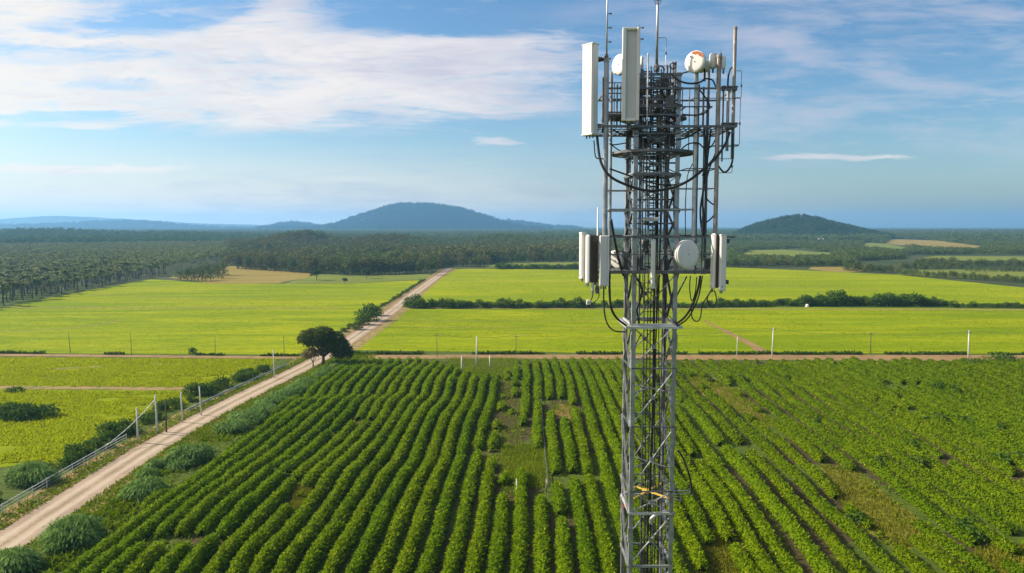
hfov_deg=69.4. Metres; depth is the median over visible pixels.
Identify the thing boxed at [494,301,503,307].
shrub
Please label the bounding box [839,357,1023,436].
crop row
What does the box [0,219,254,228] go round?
forest
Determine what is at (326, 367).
cane clump
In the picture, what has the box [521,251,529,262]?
tree
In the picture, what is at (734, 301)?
shrub
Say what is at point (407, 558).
crop row
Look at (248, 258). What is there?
tree
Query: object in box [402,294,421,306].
bush
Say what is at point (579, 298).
shrub
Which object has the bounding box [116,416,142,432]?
shrub
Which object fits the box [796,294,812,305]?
shrub
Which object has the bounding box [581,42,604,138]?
panel antenna
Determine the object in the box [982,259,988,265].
tree
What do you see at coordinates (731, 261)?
tree
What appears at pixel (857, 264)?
tree
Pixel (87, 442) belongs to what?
shrub
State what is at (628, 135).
cable
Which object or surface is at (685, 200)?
cable
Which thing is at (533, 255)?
tree
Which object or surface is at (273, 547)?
crop row
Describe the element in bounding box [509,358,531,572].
crop row
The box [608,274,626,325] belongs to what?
cable
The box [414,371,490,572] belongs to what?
crop row
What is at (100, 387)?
path
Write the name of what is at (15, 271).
palm tree
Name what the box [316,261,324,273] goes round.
tree
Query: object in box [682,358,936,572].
crop row
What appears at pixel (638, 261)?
radio unit
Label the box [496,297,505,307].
shrub
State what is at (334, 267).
tree
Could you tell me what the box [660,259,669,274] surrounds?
radio unit
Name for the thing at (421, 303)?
shrub
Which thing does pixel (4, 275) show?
palm tree
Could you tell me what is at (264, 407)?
cane clump
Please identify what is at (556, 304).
shrub
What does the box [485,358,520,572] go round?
crop row
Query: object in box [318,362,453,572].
crop row
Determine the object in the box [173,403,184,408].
shrub
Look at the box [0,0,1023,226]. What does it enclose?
sky
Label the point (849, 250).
forest
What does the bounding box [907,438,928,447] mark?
bush
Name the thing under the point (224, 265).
tree
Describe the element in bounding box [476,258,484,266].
tree
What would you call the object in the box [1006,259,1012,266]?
tree
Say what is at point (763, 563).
crop row
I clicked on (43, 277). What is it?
palm tree
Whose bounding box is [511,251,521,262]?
tree
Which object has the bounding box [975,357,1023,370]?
crop row
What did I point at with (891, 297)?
shrub
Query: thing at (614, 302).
shrub
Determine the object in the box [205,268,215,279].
tree
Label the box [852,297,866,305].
shrub
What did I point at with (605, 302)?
shrub
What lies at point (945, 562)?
crop row
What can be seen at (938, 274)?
tree
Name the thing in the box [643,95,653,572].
cable
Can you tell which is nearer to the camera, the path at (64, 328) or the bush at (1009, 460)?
the bush at (1009, 460)
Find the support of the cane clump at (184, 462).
on the ground at (168, 271)
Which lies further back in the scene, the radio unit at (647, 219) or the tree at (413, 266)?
the tree at (413, 266)
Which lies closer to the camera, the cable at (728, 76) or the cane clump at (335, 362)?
the cable at (728, 76)
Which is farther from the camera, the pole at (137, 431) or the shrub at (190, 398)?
the shrub at (190, 398)
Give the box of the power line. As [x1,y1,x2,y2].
[522,328,770,337]
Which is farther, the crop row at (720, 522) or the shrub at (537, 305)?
the shrub at (537, 305)
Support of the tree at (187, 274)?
on the ground at (168, 271)
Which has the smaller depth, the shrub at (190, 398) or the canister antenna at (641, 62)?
the canister antenna at (641, 62)
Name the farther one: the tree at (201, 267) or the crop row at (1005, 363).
the tree at (201, 267)
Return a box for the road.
[0,268,452,549]
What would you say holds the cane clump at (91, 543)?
on the ground at (168, 271)
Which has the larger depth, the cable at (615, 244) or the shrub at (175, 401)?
the shrub at (175, 401)
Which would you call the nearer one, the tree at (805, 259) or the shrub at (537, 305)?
the shrub at (537, 305)
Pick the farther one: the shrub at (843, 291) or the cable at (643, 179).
the shrub at (843, 291)
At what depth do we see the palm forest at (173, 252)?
719.63 m
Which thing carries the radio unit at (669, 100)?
attached to the lattice tower
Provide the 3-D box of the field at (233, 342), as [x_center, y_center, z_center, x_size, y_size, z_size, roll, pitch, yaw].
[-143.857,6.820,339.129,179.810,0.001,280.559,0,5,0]
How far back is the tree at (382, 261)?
523.05 m
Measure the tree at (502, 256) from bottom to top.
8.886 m
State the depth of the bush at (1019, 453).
107.44 m
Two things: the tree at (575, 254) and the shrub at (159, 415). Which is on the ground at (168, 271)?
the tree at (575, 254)
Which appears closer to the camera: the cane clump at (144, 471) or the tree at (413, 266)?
the cane clump at (144, 471)
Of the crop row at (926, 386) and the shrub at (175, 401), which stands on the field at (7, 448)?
the shrub at (175, 401)
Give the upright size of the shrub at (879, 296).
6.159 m
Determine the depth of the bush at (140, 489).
94.50 m
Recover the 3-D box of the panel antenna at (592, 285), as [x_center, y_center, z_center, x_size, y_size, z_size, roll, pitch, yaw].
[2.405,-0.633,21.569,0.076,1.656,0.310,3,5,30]
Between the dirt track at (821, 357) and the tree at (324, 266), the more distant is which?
the tree at (324, 266)
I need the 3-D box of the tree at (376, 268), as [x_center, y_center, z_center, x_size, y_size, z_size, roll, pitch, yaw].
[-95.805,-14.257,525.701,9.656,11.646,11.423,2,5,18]
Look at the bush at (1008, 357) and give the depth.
187.68 m
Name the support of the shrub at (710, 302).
on the ground at (168, 271)
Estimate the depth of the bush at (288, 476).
99.24 m
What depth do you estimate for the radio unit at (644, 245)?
22.90 m
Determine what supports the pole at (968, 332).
on the dirt track at (821, 357)
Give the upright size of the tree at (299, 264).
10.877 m
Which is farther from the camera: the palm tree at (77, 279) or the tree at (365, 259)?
the tree at (365, 259)
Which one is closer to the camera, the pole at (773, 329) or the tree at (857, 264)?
the pole at (773, 329)
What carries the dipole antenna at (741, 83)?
attached to the lattice tower
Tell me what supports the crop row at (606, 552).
on the ground at (168, 271)
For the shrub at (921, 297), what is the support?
on the ground at (168, 271)
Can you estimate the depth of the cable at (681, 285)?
22.25 m
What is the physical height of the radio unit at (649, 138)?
0.280 m
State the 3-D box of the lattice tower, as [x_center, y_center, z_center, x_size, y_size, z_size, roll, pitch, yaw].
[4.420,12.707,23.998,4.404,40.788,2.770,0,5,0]
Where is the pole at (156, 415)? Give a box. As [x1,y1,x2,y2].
[154,395,157,432]
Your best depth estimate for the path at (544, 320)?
270.86 m
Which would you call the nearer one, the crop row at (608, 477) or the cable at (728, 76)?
the cable at (728, 76)
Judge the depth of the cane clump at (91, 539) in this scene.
81.04 m
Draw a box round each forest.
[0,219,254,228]
[0,227,262,246]
[0,228,1023,242]
[0,240,242,293]
[216,230,631,269]
[252,220,318,228]
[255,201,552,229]
[499,218,583,228]
[697,238,1023,265]
[723,213,900,238]
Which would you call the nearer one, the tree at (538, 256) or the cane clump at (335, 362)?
the cane clump at (335, 362)
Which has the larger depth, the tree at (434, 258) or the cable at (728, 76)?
the tree at (434, 258)
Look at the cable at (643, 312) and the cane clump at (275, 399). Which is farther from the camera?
the cane clump at (275, 399)
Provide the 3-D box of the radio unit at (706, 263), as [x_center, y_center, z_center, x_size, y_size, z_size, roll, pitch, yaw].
[5.904,-0.631,22.407,0.200,0.480,0.185,0,5,0]
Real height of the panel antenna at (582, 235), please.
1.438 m
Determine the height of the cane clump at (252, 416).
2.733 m
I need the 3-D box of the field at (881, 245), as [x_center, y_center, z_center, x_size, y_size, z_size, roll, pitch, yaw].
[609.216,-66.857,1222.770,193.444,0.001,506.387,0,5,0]
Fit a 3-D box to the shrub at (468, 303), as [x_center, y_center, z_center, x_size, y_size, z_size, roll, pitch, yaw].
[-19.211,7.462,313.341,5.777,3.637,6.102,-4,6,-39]
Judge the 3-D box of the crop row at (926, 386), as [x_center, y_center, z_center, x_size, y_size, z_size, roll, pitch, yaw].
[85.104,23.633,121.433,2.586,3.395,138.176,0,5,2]
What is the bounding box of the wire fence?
[0,434,126,512]
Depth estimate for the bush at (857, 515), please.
85.67 m
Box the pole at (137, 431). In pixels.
[136,408,138,442]
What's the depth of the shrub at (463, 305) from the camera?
311.36 m
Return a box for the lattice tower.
[590,26,738,572]
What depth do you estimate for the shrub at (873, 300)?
318.68 m
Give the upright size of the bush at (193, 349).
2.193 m
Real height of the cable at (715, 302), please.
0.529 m
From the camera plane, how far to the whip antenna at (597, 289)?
21.45 m
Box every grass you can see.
[0,349,1023,355]
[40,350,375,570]
[290,464,1023,572]
[446,357,771,489]
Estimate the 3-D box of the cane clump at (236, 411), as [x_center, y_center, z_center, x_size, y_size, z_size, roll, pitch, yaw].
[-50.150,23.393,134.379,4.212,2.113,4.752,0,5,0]
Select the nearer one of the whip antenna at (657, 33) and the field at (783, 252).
the whip antenna at (657, 33)
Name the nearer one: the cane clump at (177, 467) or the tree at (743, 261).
the cane clump at (177, 467)
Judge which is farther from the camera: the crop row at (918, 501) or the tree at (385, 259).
the tree at (385, 259)
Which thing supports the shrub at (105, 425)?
on the field at (7, 448)
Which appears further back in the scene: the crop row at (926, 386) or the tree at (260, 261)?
the tree at (260, 261)
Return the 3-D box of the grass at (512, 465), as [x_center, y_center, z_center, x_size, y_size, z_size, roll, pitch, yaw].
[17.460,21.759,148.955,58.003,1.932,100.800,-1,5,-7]
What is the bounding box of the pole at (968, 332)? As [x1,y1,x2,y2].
[966,330,970,357]
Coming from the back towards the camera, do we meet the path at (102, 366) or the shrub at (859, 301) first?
the shrub at (859, 301)
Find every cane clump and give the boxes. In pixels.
[38,539,76,555]
[66,538,95,549]
[77,533,99,547]
[132,466,161,478]
[141,456,167,468]
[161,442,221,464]
[165,464,187,472]
[167,457,195,470]
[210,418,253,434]
[224,409,241,417]
[226,409,267,424]
[244,402,277,415]
[252,392,291,405]
[268,387,302,396]
[280,382,308,393]
[295,376,318,386]
[310,369,328,377]
[318,365,334,372]
[329,361,342,366]
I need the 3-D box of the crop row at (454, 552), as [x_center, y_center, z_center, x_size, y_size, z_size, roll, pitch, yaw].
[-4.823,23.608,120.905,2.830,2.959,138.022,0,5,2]
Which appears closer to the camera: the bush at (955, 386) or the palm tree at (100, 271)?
the bush at (955, 386)
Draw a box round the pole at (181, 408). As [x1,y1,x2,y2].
[180,392,182,421]
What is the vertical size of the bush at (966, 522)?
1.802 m
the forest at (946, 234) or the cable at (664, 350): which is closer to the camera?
the cable at (664, 350)
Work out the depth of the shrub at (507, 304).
310.58 m
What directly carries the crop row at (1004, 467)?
on the ground at (168, 271)
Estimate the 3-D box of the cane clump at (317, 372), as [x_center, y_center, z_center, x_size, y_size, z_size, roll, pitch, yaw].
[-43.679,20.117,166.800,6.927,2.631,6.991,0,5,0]
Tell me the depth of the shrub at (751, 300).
318.40 m
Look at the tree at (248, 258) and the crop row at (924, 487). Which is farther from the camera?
the tree at (248, 258)
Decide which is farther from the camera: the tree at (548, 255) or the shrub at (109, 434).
the tree at (548, 255)
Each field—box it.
[0,279,419,354]
[0,358,275,467]
[169,266,310,283]
[284,273,431,283]
[357,307,1023,353]
[421,267,1023,303]
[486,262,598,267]
[746,250,829,255]
[809,266,861,272]
[864,243,902,248]
[886,239,979,247]
[898,269,1023,278]
[925,256,1023,260]
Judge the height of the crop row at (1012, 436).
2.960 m
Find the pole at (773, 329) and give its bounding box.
[770,328,775,355]
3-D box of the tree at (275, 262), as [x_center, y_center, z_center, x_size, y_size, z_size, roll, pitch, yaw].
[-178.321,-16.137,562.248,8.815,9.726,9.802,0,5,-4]
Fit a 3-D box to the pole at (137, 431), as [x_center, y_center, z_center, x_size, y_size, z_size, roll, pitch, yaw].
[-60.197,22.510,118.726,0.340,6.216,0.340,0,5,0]
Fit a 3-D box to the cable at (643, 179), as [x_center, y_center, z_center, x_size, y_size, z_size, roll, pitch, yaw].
[4.396,-3.357,21.827,3.038,0.768,0.119,0,5,2]
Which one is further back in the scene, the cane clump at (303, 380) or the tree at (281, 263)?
the tree at (281, 263)
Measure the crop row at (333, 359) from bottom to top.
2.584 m
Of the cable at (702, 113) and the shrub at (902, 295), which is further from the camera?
the shrub at (902, 295)
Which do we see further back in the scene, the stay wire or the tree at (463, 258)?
the tree at (463, 258)
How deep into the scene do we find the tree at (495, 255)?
677.13 m
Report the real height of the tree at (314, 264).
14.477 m
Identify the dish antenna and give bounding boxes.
[611,250,628,268]
[612,54,621,75]
[673,240,698,268]
[685,50,709,80]
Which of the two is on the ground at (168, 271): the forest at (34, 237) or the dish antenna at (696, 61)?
the forest at (34, 237)
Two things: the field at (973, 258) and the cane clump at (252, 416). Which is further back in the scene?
the field at (973, 258)
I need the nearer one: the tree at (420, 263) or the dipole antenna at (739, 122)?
the dipole antenna at (739, 122)
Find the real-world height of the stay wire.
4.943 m
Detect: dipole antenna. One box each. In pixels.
[734,97,740,144]
[735,70,741,98]
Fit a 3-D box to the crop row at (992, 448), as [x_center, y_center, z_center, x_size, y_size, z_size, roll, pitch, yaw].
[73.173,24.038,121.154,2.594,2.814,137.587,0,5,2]
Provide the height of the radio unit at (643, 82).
0.500 m
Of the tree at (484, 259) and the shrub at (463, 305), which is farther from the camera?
the tree at (484, 259)
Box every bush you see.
[0,401,63,421]
[0,459,61,489]
[0,543,45,572]
[4,386,25,392]
[31,513,110,552]
[117,474,172,503]
[187,347,196,353]
[260,461,280,469]
[267,466,294,480]
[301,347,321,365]
[349,321,363,330]
[352,303,383,321]
[353,312,372,324]
[369,307,383,315]
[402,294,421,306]
[500,262,506,268]
[508,263,516,268]
[539,263,547,268]
[566,264,576,268]
[813,414,826,422]
[844,509,875,525]
[872,454,898,466]
[905,454,932,466]
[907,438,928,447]
[923,412,951,421]
[931,382,945,388]
[950,384,961,391]
[952,513,978,530]
[958,414,975,423]
[962,358,982,363]
[964,526,994,543]
[979,353,1019,361]
[987,451,1013,465]
[997,422,1006,429]
[1012,450,1023,457]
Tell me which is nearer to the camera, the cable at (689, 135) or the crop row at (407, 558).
the cable at (689, 135)
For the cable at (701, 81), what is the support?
hanging from the dish antenna at (696, 61)
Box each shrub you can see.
[42,461,58,467]
[56,455,78,468]
[62,442,87,456]
[64,449,86,458]
[82,439,96,446]
[83,447,96,453]
[90,435,114,450]
[94,420,122,436]
[98,430,117,440]
[113,425,135,437]
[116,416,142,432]
[138,415,155,424]
[145,409,167,420]
[150,401,169,411]
[153,400,169,407]
[167,396,182,406]
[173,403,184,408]
[179,382,200,396]
[186,396,199,401]
[193,382,216,396]
[211,383,221,389]
[214,375,234,386]
[231,375,244,382]
[233,371,254,380]
[243,370,256,376]
[255,363,270,369]
[255,364,268,371]
[407,300,419,307]
[415,298,427,307]
[426,298,435,306]
[435,297,443,307]
[439,299,449,307]
[442,298,456,307]
[458,300,467,307]
[461,301,473,307]
[471,299,483,307]
[479,302,487,307]
[486,301,493,307]
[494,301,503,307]
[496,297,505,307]
[502,297,514,307]
[512,298,525,307]
[531,301,541,307]
[550,300,561,307]
[558,297,568,307]
[566,300,576,307]
[571,296,583,307]
[579,300,588,307]
[598,300,607,307]
[611,300,619,307]
[614,298,623,306]
[705,300,713,306]
[721,299,732,306]
[730,297,742,306]
[746,298,756,305]
[755,300,768,306]
[775,298,783,305]
[784,298,795,305]
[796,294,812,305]
[812,297,823,305]
[814,292,827,305]
[817,297,832,306]
[823,297,834,305]
[825,290,841,305]
[828,289,846,305]
[829,293,851,306]
[843,296,857,305]
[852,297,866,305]
[856,296,868,304]
[866,297,879,306]
[873,293,889,305]
[880,292,897,306]
[888,292,902,305]
[899,293,912,305]
[900,300,910,305]
[906,292,920,305]
[911,294,928,306]
[925,298,938,305]
[932,300,943,305]
[948,300,959,306]
[969,300,977,306]
[1011,302,1020,307]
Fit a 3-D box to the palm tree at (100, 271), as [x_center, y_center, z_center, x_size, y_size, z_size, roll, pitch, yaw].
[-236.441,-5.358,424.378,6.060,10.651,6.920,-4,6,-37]
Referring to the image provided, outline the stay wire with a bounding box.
[106,399,154,445]
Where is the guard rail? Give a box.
[186,363,286,410]
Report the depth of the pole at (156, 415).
123.79 m
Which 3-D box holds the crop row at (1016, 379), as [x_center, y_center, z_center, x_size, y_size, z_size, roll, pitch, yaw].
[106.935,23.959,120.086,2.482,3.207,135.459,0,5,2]
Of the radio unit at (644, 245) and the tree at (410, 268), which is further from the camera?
the tree at (410, 268)
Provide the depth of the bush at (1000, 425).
122.69 m
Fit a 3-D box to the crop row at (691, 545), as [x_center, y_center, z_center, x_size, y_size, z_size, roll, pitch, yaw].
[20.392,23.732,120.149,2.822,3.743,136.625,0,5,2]
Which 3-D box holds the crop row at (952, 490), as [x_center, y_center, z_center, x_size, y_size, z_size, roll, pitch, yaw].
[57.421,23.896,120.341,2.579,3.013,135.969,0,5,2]
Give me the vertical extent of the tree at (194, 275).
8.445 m
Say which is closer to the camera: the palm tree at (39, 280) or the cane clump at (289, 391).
the cane clump at (289, 391)
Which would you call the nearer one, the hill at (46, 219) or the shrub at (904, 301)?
the shrub at (904, 301)
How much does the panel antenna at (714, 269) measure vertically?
1.704 m
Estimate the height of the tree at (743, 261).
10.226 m
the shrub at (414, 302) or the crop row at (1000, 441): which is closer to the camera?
the crop row at (1000, 441)
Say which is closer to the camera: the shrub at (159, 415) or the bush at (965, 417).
the bush at (965, 417)
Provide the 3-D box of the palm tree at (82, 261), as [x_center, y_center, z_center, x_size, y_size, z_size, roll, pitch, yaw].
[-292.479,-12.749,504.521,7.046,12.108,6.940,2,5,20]
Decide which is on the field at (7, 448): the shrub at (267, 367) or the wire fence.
the shrub at (267, 367)
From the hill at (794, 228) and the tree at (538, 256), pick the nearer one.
the tree at (538, 256)
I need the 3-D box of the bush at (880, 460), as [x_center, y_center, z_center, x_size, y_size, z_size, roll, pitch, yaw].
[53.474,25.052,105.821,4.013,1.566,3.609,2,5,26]
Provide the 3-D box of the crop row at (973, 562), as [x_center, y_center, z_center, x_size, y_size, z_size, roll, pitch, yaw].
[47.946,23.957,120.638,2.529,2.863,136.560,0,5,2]
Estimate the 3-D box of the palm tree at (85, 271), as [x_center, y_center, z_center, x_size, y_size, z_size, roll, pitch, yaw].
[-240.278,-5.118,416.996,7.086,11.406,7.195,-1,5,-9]
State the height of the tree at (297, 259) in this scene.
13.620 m
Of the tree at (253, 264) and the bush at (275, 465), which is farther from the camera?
the tree at (253, 264)
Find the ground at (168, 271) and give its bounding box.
[0,227,1023,572]
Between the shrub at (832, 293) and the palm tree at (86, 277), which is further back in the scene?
the palm tree at (86, 277)
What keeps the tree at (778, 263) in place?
on the ground at (168, 271)
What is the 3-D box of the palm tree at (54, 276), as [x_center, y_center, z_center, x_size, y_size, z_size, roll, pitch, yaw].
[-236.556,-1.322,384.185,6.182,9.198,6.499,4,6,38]
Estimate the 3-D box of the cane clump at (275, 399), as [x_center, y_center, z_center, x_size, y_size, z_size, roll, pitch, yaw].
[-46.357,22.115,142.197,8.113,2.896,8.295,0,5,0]
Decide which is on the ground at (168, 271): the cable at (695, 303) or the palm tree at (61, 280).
the palm tree at (61, 280)
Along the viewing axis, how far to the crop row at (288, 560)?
93.00 m
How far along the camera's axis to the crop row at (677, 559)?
113.19 m
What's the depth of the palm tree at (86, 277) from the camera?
403.73 m
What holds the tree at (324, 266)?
on the ground at (168, 271)
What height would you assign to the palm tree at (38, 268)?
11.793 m
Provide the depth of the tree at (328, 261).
525.27 m
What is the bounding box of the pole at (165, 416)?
[165,398,166,431]
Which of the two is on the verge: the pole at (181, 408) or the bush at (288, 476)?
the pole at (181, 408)
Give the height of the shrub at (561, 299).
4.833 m
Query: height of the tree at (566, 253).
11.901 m
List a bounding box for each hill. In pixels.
[0,216,264,227]
[3,222,225,228]
[359,208,492,227]
[747,217,893,238]
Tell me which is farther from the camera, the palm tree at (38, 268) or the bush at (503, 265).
the bush at (503, 265)
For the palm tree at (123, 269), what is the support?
on the ground at (168, 271)
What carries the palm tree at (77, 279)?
on the ground at (168, 271)
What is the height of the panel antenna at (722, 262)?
1.706 m
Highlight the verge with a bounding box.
[0,268,456,571]
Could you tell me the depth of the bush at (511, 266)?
586.53 m
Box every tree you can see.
[0,273,10,292]
[0,282,10,305]
[3,278,18,298]
[5,264,16,269]
[6,280,21,300]
[7,260,17,267]
[8,268,20,274]
[15,273,28,289]
[16,282,28,299]
[24,276,40,298]
[28,272,41,276]
[30,278,42,296]
[35,264,43,270]
[38,275,46,295]
[45,281,53,295]
[50,275,61,291]
[56,277,66,293]
[58,268,71,289]
[69,273,81,287]
[72,275,82,289]
[78,259,87,265]
[79,268,92,286]
[81,274,91,288]
[89,262,98,278]
[95,268,105,285]
[99,258,108,265]
[120,266,128,280]
[174,267,184,280]
[181,268,193,280]
[189,268,200,280]
[194,262,205,275]
[197,269,208,280]
[204,261,214,274]
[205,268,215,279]
[211,264,224,278]
[217,261,229,275]
[228,252,244,268]
[236,255,246,266]
[243,255,253,268]
[250,259,259,269]
[252,254,267,269]
[256,257,265,269]
[262,255,274,270]
[272,259,281,270]
[275,256,289,270]
[278,257,289,269]
[286,255,298,271]
[289,255,302,271]
[294,259,305,272]
[296,255,308,271]
[296,326,354,364]
[301,253,320,271]
[306,255,320,272]
[310,269,322,279]
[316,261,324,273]
[320,259,331,273]
[323,256,336,273]
[329,260,338,272]
[334,260,344,274]
[342,255,360,274]
[347,263,358,274]
[352,260,364,274]
[358,253,375,274]
[360,267,372,277]
[367,256,383,274]
[370,257,385,273]
[371,259,382,273]
[380,256,398,273]
[384,258,396,273]
[391,257,402,273]
[394,262,405,273]
[397,253,413,273]
[406,260,415,272]
[408,260,419,272]
[416,259,425,272]
[424,262,436,274]
[426,254,438,269]
[436,252,446,267]
[437,257,448,267]
[449,255,456,265]
[457,253,467,266]
[468,256,475,266]
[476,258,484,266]
[479,253,491,266]
[492,251,498,262]
[499,254,506,262]
[508,254,514,262]
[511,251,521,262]
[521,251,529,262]
[530,251,537,261]
[534,252,541,260]
[544,251,551,261]
[552,251,561,261]
[561,250,570,261]
[573,250,578,260]
[727,258,735,266]
[739,256,747,266]
[748,257,756,266]
[770,257,778,266]
[775,259,782,266]
[802,257,809,266]
[813,258,820,266]
[849,262,860,270]
[853,261,862,270]
[884,265,893,270]
[936,270,942,277]
[981,272,988,280]
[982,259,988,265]
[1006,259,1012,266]
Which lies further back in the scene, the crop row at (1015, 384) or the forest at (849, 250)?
the forest at (849, 250)
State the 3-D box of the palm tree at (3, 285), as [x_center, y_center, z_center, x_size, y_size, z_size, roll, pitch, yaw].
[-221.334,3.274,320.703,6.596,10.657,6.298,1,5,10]
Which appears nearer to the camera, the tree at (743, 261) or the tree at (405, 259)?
the tree at (405, 259)
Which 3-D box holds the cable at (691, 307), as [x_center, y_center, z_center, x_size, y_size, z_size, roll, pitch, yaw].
[5.263,0.413,22.030,0.786,1.477,0.142,-1,5,-9]
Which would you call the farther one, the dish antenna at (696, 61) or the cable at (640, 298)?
the cable at (640, 298)
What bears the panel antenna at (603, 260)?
attached to the lattice tower
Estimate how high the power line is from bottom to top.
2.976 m
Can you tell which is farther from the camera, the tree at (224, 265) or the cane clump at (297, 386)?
the tree at (224, 265)
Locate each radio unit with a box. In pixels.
[623,259,627,269]
[637,255,641,267]
[639,79,646,95]
[641,240,647,251]
[642,98,649,113]
[643,217,658,223]
[647,134,664,144]
[659,76,668,86]
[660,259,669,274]
[665,95,673,112]
[667,134,672,147]
[703,258,710,269]
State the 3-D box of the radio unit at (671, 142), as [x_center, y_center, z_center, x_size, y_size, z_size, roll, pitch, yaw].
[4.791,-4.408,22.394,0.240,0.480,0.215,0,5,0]
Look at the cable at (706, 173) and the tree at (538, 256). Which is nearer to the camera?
the cable at (706, 173)
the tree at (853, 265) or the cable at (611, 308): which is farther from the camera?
the tree at (853, 265)
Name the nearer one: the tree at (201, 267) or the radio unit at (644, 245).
the radio unit at (644, 245)
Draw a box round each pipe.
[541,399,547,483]
[649,510,666,524]
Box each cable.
[596,131,730,191]
[603,287,625,332]
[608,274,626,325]
[609,168,700,185]
[610,219,624,275]
[613,130,646,137]
[636,279,642,323]
[641,95,646,572]
[642,130,648,572]
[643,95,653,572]
[646,84,658,572]
[650,96,661,572]
[654,96,662,572]
[657,90,664,572]
[658,147,668,572]
[671,69,705,83]
[673,189,679,241]
[675,275,700,324]
[676,128,700,139]
[676,276,702,325]
[677,276,686,295]
[677,450,691,493]
[681,140,714,148]
[683,90,709,115]
[685,163,692,234]
[689,276,696,300]
[691,290,710,321]
[699,130,711,227]
[701,130,706,235]
[702,133,733,175]
[705,154,714,204]
[707,290,716,307]
[727,67,732,85]
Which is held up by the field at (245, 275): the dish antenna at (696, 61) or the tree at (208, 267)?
the tree at (208, 267)
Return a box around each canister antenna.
[640,56,643,72]
[709,53,716,72]
[721,56,725,73]
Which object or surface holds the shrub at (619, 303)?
on the ground at (168, 271)
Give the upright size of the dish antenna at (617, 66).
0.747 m
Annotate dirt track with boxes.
[0,354,307,358]
[350,355,1023,360]
[703,320,775,355]
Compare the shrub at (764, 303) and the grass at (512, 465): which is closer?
the grass at (512, 465)
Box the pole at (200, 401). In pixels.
[199,386,201,414]
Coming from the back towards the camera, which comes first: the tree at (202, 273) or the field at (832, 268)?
the field at (832, 268)
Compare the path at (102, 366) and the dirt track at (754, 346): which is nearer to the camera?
the path at (102, 366)
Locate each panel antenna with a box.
[579,232,586,280]
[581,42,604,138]
[585,235,598,286]
[591,282,595,292]
[599,235,608,288]
[621,27,639,124]
[648,239,655,290]
[710,233,729,291]
[718,234,726,292]
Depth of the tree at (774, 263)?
613.50 m
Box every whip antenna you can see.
[595,207,598,293]
[605,0,611,59]
[654,0,660,71]
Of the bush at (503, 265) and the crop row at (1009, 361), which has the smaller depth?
the crop row at (1009, 361)
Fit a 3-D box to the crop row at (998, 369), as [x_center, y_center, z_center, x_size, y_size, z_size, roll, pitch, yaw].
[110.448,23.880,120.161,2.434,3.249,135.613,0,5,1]
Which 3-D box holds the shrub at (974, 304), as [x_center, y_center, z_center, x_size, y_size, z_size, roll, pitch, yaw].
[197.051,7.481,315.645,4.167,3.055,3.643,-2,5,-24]
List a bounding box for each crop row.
[42,358,347,572]
[62,357,357,572]
[79,357,366,572]
[101,356,376,572]
[123,357,383,572]
[149,357,393,572]
[175,357,401,572]
[201,356,413,572]
[226,356,421,572]
[247,358,428,572]
[271,358,439,572]
[296,361,447,572]
[304,357,339,378]
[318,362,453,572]
[345,367,462,572]
[368,368,471,572]
[392,372,479,572]
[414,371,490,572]
[441,373,500,572]
[464,367,510,572]
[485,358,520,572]
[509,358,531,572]
[531,358,552,572]
[541,357,575,572]
[550,356,598,572]
[559,358,618,572]
[568,356,644,572]
[577,357,667,572]
[586,356,688,572]
[596,357,708,572]
[606,358,715,544]
[614,356,760,572]
[627,360,781,572]
[635,360,806,572]
[644,357,839,572]
[657,357,870,572]
[670,359,904,572]
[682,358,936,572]
[694,358,969,572]
[706,358,996,572]
[720,359,1023,572]
[730,358,1023,556]
[743,358,1023,543]
[754,358,1023,527]
[768,359,1023,511]
[780,358,1023,496]
[793,359,1023,483]
[803,358,1023,470]
[814,357,1023,454]
[824,357,1023,446]
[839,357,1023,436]
[849,356,1023,427]
[865,358,1023,422]
[878,358,1023,415]
[890,358,1023,409]
[899,357,1023,404]
[911,357,1023,399]
[926,358,1023,391]
[940,359,1023,383]
[951,358,1023,379]
[960,357,1023,373]
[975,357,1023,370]
[989,359,1023,368]
[995,357,1023,366]
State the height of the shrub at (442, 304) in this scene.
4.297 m
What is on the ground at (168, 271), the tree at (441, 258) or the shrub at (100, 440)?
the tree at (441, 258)
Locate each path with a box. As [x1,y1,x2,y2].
[0,307,254,307]
[0,385,189,390]
[15,359,238,370]
[17,320,118,330]
[98,294,365,298]
[362,307,1023,309]
[376,327,490,327]
[440,320,568,320]
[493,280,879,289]
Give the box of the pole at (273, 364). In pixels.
[273,350,274,377]
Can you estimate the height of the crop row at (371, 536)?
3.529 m

